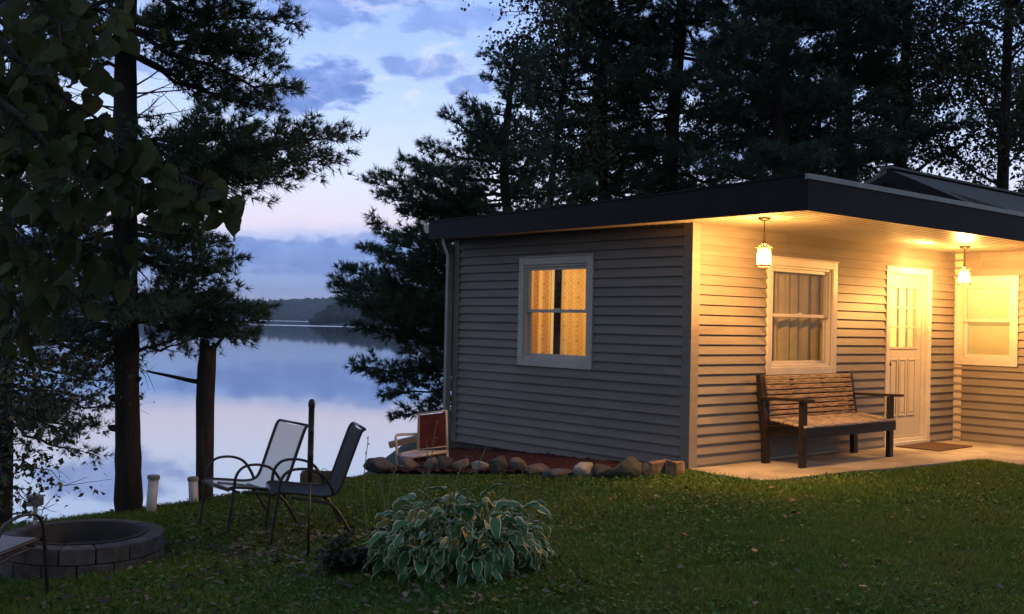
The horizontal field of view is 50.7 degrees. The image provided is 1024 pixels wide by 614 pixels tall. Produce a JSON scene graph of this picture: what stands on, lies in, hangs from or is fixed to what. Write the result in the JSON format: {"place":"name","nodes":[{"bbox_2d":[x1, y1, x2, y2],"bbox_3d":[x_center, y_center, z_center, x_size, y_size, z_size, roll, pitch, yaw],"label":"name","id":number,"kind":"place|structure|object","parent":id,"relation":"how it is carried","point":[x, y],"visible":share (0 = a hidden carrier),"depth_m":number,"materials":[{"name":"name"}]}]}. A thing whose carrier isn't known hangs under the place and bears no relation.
{"place":"outdoors","nodes":[
{"label":"outdoors","id":0,"kind":"place"},
{"bbox_2d":[13,294,357,320],"bbox_3d":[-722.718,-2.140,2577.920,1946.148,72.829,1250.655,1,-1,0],"label":"shore woods","id":1,"kind":"object","parent":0,"point":[302,310],"visible":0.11,"depth_m":2431.14,"materials":[{"name":"green plant"}]},
{"bbox_2d":[78,304,323,320],"bbox_3d":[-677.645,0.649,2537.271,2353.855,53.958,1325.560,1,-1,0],"label":"hills","id":2,"kind":"structure","parent":0,"point":[288,311],"depth_m":2433.15,"materials":[{"name":"green plant"}]},
{"bbox_2d":[13,315,451,524],"bbox_3d":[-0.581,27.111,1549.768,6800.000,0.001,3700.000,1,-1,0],"label":"lake","id":3,"kind":"structure","parent":0,"point":[288,369],"depth_m":45.71,"materials":[{"name":"liquid"}]},
{"bbox_2d":[308,321,376,325],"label":"shoreline","id":4,"kind":"structure","parent":0,"point":[338,323],"depth_m":797.93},
{"bbox_2d":[308,302,422,326],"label":"wooded point","id":5,"kind":"structure","parent":4,"relation":"on","point":[330,314],"depth_m":835.97,"materials":[{"name":"green plant"}]},
{"bbox_2d":[0,419,1023,613],"bbox_3d":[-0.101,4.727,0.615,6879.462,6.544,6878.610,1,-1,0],"label":"ground","id":6,"kind":"structure","parent":0,"point":[391,457],"depth_m":7.19,"materials":[{"name":"green plant"}]},
{"bbox_2d":[0,512,49,595],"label":"sling chair","id":7,"kind":"object","parent":6,"relation":"on","point":[9,543],"visible":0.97,"depth_m":6.71,"materials":[{"name":"paint"}]},
{"bbox_2d":[26,495,45,523],"bbox_3d":[-3.919,1.758,8.873,0.116,0.416,0.116,1,-1,0],"label":"solar light","id":8,"kind":"object","parent":6,"relation":"on","point":[39,500],"visible":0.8,"depth_m":8.84,"materials":[{"name":"grey plastic"}]},
{"bbox_2d":[0,26,149,523],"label":"hemlock tree","id":9,"kind":"object","parent":6,"relation":"on","point":[6,515],"visible":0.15,"depth_m":12.12,"materials":[{"name":"green plant"}]},
{"bbox_2d":[0,294,154,528],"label":"leafy bush","id":10,"kind":"object","parent":6,"relation":"on","point":[25,426],"visible":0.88,"depth_m":8.87,"materials":[{"name":"green plant"}]},
{"bbox_2d":[0,519,164,580],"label":"fire pit","id":11,"kind":"object","parent":6,"relation":"on","point":[125,544],"visible":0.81,"depth_m":7.40,"materials":[{"name":"stone"}]},
{"bbox_2d":[0,0,244,361],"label":"linden tree","id":12,"kind":"object","parent":6,"relation":"on","point":[65,133],"visible":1,"depth_m":3.06,"materials":[{"name":"green plant"}]},
{"bbox_2d":[146,474,159,511],"bbox_3d":[-3.239,1.738,9.724,0.126,0.451,0.111,1,-1,0],"label":"vent pipe","id":13,"kind":"object","parent":6,"relation":"on","point":[152,491],"visible":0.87,"depth_m":9.69,"materials":[{"name":"white plastic"}]},
{"bbox_2d":[0,0,369,512],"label":"pine tree","id":14,"kind":"object","parent":6,"relation":"on","point":[232,160],"visible":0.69,"depth_m":9.75,"materials":[{"name":"green plant"}]},
{"bbox_2d":[146,337,224,500],"bbox_3d":[-3.085,1.018,10.332,0.849,1.741,0.185,1,-1,0],"label":"broken trunk","id":15,"kind":"object","parent":6,"relation":"on","point":[204,381],"visible":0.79,"depth_m":10.27,"materials":[{"name":"brown wood"}]},
{"bbox_2d":[187,476,198,504],"bbox_3d":[-3.004,1.776,10.174,0.117,0.356,0.107,1,-1,0],"label":"vent pipe","id":16,"kind":"object","parent":6,"relation":"on","point":[193,487],"visible":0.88,"depth_m":10.14,"materials":[{"name":"white plastic"}]},
{"bbox_2d":[198,419,307,537],"bbox_3d":[-2.117,1.385,8.879,0.710,0.863,0.606,2,-1,-37],"label":"sling chair","id":17,"kind":"object","parent":6,"relation":"on","point":[285,440],"visible":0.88,"depth_m":8.94,"materials":[{"name":"fabric"}]},
{"bbox_2d":[307,399,314,555],"bbox_3d":[-1.408,1.216,7.526,0.048,1.150,0.048,1,-1,0],"label":"garden torch","id":18,"kind":"object","parent":6,"relation":"on","point":[311,415],"visible":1,"depth_m":7.51,"materials":[{"name":"black metal"}]},
{"bbox_2d":[263,422,365,544],"bbox_3d":[-1.538,1.348,8.395,0.710,0.863,0.606,1,-1,-17],"label":"sling chair","id":19,"kind":"object","parent":6,"relation":"on","point":[330,486],"visible":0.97,"depth_m":8.38,"materials":[{"name":"fabric"}]},
{"bbox_2d":[300,468,330,482],"bbox_3d":[-2.004,1.758,11.233,0.380,0.158,0.220,1,-1,-7],"label":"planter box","id":20,"kind":"object","parent":6,"relation":"on","point":[315,479],"visible":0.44,"depth_m":11.12,"materials":[{"name":"brown wood"}]},
{"bbox_2d":[315,525,376,574],"bbox_3d":[-1.069,1.564,6.925,0.423,0.318,0.382,1,-1,24],"label":"weed clump","id":21,"kind":"object","parent":6,"relation":"on","point":[336,557],"visible":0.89,"depth_m":6.88,"materials":[{"name":"green plant"}]},
{"bbox_2d":[365,509,391,539],"bbox_3d":[-0.865,1.586,7.646,0.349,0.290,0.275,2,-1,-43],"label":"weed clump","id":22,"kind":"object","parent":6,"relation":"on","point":[372,529],"visible":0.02,"depth_m":7.64,"materials":[{"name":"green plant"}]},
{"bbox_2d":[363,457,397,473],"bbox_3d":[-1.445,1.746,11.870,0.390,0.194,0.231,1,-1,0],"label":"border stone","id":23,"kind":"object","parent":6,"relation":"on","point":[378,465],"visible":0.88,"depth_m":11.80,"materials":[{"name":"grey stone"}]},
{"bbox_2d":[397,456,418,471],"bbox_3d":[-1.153,1.755,11.932,0.215,0.215,0.244,2,-1,-27],"label":"border stone","id":24,"kind":"object","parent":6,"relation":"on","point":[406,462],"visible":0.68,"depth_m":11.85,"materials":[{"name":"grey stone"}]},
{"bbox_2d":[394,410,448,464],"bbox_3d":[-1.042,1.559,12.515,0.614,0.736,0.356,2,-1,-25],"label":"lawn armchair","id":25,"kind":"object","parent":6,"relation":"on","point":[426,424],"visible":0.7,"depth_m":12.57,"materials":[{"name":"white plastic"}]},
{"bbox_2d":[436,455,452,472],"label":"border stone","id":26,"kind":"object","parent":6,"relation":"on","point":[444,462],"visible":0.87,"depth_m":11.61,"materials":[{"name":"grey stone"}]},
{"bbox_2d":[362,420,557,588],"bbox_3d":[-0.327,1.262,6.922,1.266,1.053,1.109,1,-1,0],"label":"hosta","id":27,"kind":"object","parent":6,"relation":"on","point":[445,539],"visible":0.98,"depth_m":6.71,"materials":[{"name":"green plant"}]},
{"bbox_2d":[323,37,598,423],"bbox_3d":[-0.667,-1.179,16.964,4.580,6.211,2.905,1,-1,0],"label":"pine tree","id":28,"kind":"object","parent":6,"relation":"on","point":[407,309],"visible":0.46,"depth_m":16.80,"materials":[{"name":"green plant"}]},
{"bbox_2d":[471,461,489,472],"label":"border stone","id":29,"kind":"object","parent":6,"relation":"on","point":[483,465],"visible":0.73,"depth_m":11.44,"materials":[{"name":"grey stone"}]},
{"bbox_2d":[489,455,506,474],"bbox_3d":[-0.147,1.665,11.234,0.146,0.241,0.148,2,-1,-31],"label":"border stone","id":30,"kind":"object","parent":6,"relation":"on","point":[497,465],"visible":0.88,"depth_m":11.20,"materials":[{"name":"grey stone"}]},
{"bbox_2d":[376,446,642,474],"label":"mulch","id":31,"kind":"object","parent":6,"relation":"on","point":[551,461],"visible":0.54,"depth_m":12.05,"materials":[{"name":"red wood"}]},
{"bbox_2d":[424,457,437,471],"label":"border stone","id":32,"kind":"object","parent":31,"relation":"on","point":[433,462],"visible":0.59,"depth_m":11.75,"materials":[{"name":"grey stone"}]},
{"bbox_2d":[451,458,469,472],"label":"border stone","id":33,"kind":"object","parent":31,"relation":"on","point":[456,465],"visible":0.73,"depth_m":11.52,"materials":[{"name":"grey stone"}]},
{"bbox_2d":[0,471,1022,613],"bbox_3d":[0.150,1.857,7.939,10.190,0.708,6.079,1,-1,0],"label":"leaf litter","id":34,"kind":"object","parent":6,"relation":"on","point":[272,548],"visible":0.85,"depth_m":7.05,"materials":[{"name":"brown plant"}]},
{"bbox_2d":[508,457,527,472],"bbox_3d":[0.069,1.659,11.302,0.215,0.183,0.186,1,-1,23],"label":"border stone","id":35,"kind":"object","parent":6,"relation":"on","point":[516,463],"visible":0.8,"depth_m":11.24,"materials":[{"name":"grey stone"}]},
{"bbox_2d":[524,463,548,475],"bbox_3d":[0.255,1.676,11.099,0.262,0.139,0.189,1,-1,0],"label":"border stone","id":36,"kind":"object","parent":6,"relation":"on","point":[538,468],"visible":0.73,"depth_m":11.03,"materials":[{"name":"grey stone"}]},
{"bbox_2d":[541,468,572,478],"bbox_3d":[0.449,1.678,10.801,0.333,0.125,0.234,1,-1,0],"label":"border stone","id":37,"kind":"object","parent":6,"relation":"on","point":[556,472],"visible":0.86,"depth_m":10.75,"materials":[{"name":"grey stone"}]},
{"bbox_2d":[452,0,671,210],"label":"leafy tree","id":38,"kind":"object","parent":6,"relation":"on","point":[567,24],"visible":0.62,"depth_m":19.66,"materials":[{"name":"green plant"}]},
{"bbox_2d":[573,462,592,478],"bbox_3d":[0.697,1.630,10.762,0.227,0.181,0.182,2,-1,-33],"label":"border stone","id":39,"kind":"object","parent":6,"relation":"on","point":[583,469],"visible":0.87,"depth_m":10.69,"materials":[{"name":"grey stone"}]},
{"bbox_2d":[497,0,706,208],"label":"pine tree","id":40,"kind":"object","parent":6,"relation":"on","point":[649,182],"visible":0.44,"depth_m":19.98,"materials":[{"name":"green plant"}]},
{"bbox_2d":[592,463,611,477],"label":"border stone","id":41,"kind":"object","parent":6,"relation":"on","point":[600,470],"visible":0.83,"depth_m":10.66,"materials":[{"name":"grey stone"}]},
{"bbox_2d":[490,84,714,208],"bbox_3d":[1.864,-1.389,23.813,5.044,6.727,4.368,1,-1,0],"label":"leafy tree","id":42,"kind":"object","parent":6,"relation":"on","point":[544,124],"visible":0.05,"depth_m":23.45,"materials":[{"name":"green plant"}]},
{"bbox_2d":[605,456,642,478],"bbox_3d":[1.115,1.581,10.622,0.409,0.226,0.239,1,-1,0],"label":"border stone","id":43,"kind":"object","parent":6,"relation":"on","point":[631,466],"visible":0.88,"depth_m":10.53,"materials":[{"name":"grey stone"}]},
{"bbox_2d":[642,462,650,476],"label":"border stone","id":44,"kind":"object","parent":6,"relation":"on","point":[646,468],"visible":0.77,"depth_m":10.58,"materials":[{"name":"grey stone"}]},
{"bbox_2d":[648,459,670,475],"bbox_3d":[1.474,1.606,10.742,0.254,0.176,0.200,1,-1,-11],"label":"cut block","id":45,"kind":"object","parent":6,"relation":"on","point":[657,466],"depth_m":10.65,"materials":[{"name":"brown stone"}]},
{"bbox_2d":[665,460,684,476],"bbox_3d":[1.603,1.592,10.620,0.205,0.184,0.185,1,-1,39],"label":"cut block","id":46,"kind":"object","parent":6,"relation":"on","point":[674,467],"depth_m":10.55,"materials":[{"name":"brown stone"}]},
{"bbox_2d":[562,0,816,192],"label":"pine tree","id":47,"kind":"object","parent":6,"relation":"on","point":[668,153],"visible":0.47,"depth_m":19.64,"materials":[{"name":"green plant"}]},
{"bbox_2d":[388,166,1023,469],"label":"lake cottage","id":48,"kind":"structure","parent":6,"relation":"on","point":[674,361],"depth_m":12.13,"materials":[{"name":"paint"}]},
{"bbox_2d":[532,270,551,353],"bbox_3d":[0.253,0.073,13.031,0.118,1.600,0.725,2,-1,-41],"label":"curtain","id":49,"kind":"object","parent":48,"relation":"hanging from","point":[541,292],"visible":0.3,"depth_m":12.88,"materials":[{"name":"beige fabric"}]},
{"bbox_2d":[517,253,594,369],"bbox_3d":[0.517,0.052,12.428,0.131,1.286,1.270,2,-1,-41],"label":"window","id":50,"kind":"structure","parent":48,"relation":"in","point":[525,357],"depth_m":12.49,"materials":[{"name":"white wood"}]},
{"bbox_2d":[553,270,561,353],"bbox_3d":[0.571,0.075,12.734,0.023,1.600,0.210,2,-1,-42],"label":"window pane","id":51,"kind":"structure","parent":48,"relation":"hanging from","point":[557,316],"depth_m":12.78,"materials":[{"name":"glass"}]},
{"bbox_2d":[560,269,585,355],"bbox_3d":[0.818,0.075,12.369,0.121,1.600,0.695,2,-1,-41],"label":"curtain","id":52,"kind":"object","parent":48,"relation":"hanging from","point":[573,325],"visible":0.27,"depth_m":12.55,"materials":[{"name":"beige fabric"}]},
{"bbox_2d":[755,217,772,266],"bbox_3d":[2.395,-0.616,10.258,0.160,0.465,0.160,1,-1,29],"label":"hanging lantern","id":53,"kind":"object","parent":48,"relation":"hanging from","point":[764,219],"visible":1,"depth_m":10.25,"materials":[{"name":"white glass"}]},
{"bbox_2d":[772,271,823,360],"bbox_3d":[3.290,0.154,12.421,1.850,1.650,0.094,2,-1,-40],"label":"curtain","id":54,"kind":"object","parent":48,"relation":"hanging from","point":[796,339],"visible":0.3,"depth_m":12.37,"materials":[{"name":"white fabric"}]},
{"bbox_2d":[765,255,839,374],"bbox_3d":[3.233,0.105,12.134,1.350,1.296,0.131,2,-1,-41],"label":"window","id":55,"kind":"structure","parent":48,"relation":"in","point":[829,269],"depth_m":12.23,"materials":[{"name":"white wood"}]},
{"bbox_2d":[890,288,912,346],"bbox_3d":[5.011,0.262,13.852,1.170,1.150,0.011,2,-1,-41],"label":"door curtain","id":56,"kind":"object","parent":48,"relation":"hanging from","point":[893,316],"depth_m":13.84,"materials":[{"name":"yellow fabric"}]},
{"bbox_2d":[889,274,920,437],"bbox_3d":[4.934,0.617,13.626,0.892,2.056,0.106,2,-1,-41],"label":"door","id":57,"kind":"structure","parent":48,"relation":"in","point":[904,365],"depth_m":13.71,"materials":[{"name":"paint"}]},
{"bbox_2d":[957,246,971,284],"bbox_3d":[5.515,-0.506,13.162,0.160,0.465,0.160,1,-1,29],"label":"hanging lantern","id":58,"kind":"object","parent":48,"relation":"hanging from","point":[964,265],"visible":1,"depth_m":13.15,"materials":[{"name":"white glass"}]},
{"bbox_2d":[954,275,1019,366],"bbox_3d":[6.179,0.181,14.037,0.131,1.161,0.859,2,-1,-41],"label":"window","id":59,"kind":"structure","parent":48,"relation":"in","point":[1011,282],"depth_m":14.01,"materials":[{"name":"white wood"}]},
{"bbox_2d":[967,288,1009,355],"bbox_3d":[6.230,0.168,14.140,0.024,1.018,0.685,2,-1,-41],"label":"window blind","id":60,"kind":"object","parent":48,"relation":"attached to","point":[988,338],"depth_m":14.13,"materials":[{"name":"beige fabric"}]},
{"bbox_2d":[625,69,813,191],"bbox_3d":[4.680,-2.031,24.063,5.438,8.100,5.872,1,-1,0],"label":"leafy tree","id":61,"kind":"object","parent":6,"relation":"on","point":[684,178],"visible":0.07,"depth_m":23.86,"materials":[{"name":"green plant"}]},
{"bbox_2d":[631,0,929,195],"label":"pine tree","id":62,"kind":"object","parent":6,"relation":"on","point":[787,107],"visible":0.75,"depth_m":17.86,"materials":[{"name":"green plant"}]},
{"bbox_2d":[713,46,956,182],"bbox_3d":[7.302,-2.188,24.904,6.350,8.563,5.011,1,-1,0],"label":"leafy tree","id":63,"kind":"object","parent":6,"relation":"on","point":[861,179],"visible":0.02,"depth_m":24.73,"materials":[{"name":"green plant"}]},
{"bbox_2d":[710,0,983,177],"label":"pine tree","id":64,"kind":"object","parent":6,"relation":"on","point":[902,31],"visible":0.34,"depth_m":19.61,"materials":[{"name":"green plant"}]},
{"bbox_2d":[746,0,1023,185],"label":"leafy tree","id":65,"kind":"object","parent":6,"relation":"on","point":[906,85],"visible":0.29,"depth_m":21.16,"materials":[{"name":"green plant"}]},
{"bbox_2d":[831,0,1023,192],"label":"leafy tree","id":66,"kind":"object","parent":6,"relation":"on","point":[1007,127],"visible":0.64,"depth_m":20.30,"materials":[{"name":"green plant"}]},
{"bbox_2d":[914,0,1023,192],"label":"leafy tree","id":67,"kind":"object","parent":6,"relation":"on","point":[1015,64],"visible":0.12,"depth_m":24.36,"materials":[{"name":"green plant"}]},
{"bbox_2d":[0,0,1023,300],"label":"sky","id":68,"kind":"structure","parent":0,"point":[389,65],"materials":[{"name":"blue"}]},
{"bbox_2d":[692,440,1023,482],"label":"patio","id":69,"kind":"structure","parent":0,"point":[873,459],"depth_m":11.83,"materials":[{"name":"concrete"}]},
{"bbox_2d":[756,372,903,467],"bbox_3d":[3.494,1.208,11.841,1.900,0.935,0.689,2,-1,-42],"label":"porch bench","id":70,"kind":"object","parent":69,"relation":"on","point":[803,425],"visible":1,"depth_m":11.73,"materials":[{"name":"brown wood"}]},
{"bbox_2d":[896,442,972,450],"bbox_3d":[5.240,1.728,13.395,0.900,0.012,0.560,2,-1,-43],"label":"doormat","id":71,"kind":"object","parent":69,"relation":"on","point":[934,446],"visible":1,"depth_m":13.34,"materials":[{"name":"brown fabric"}]}
]}

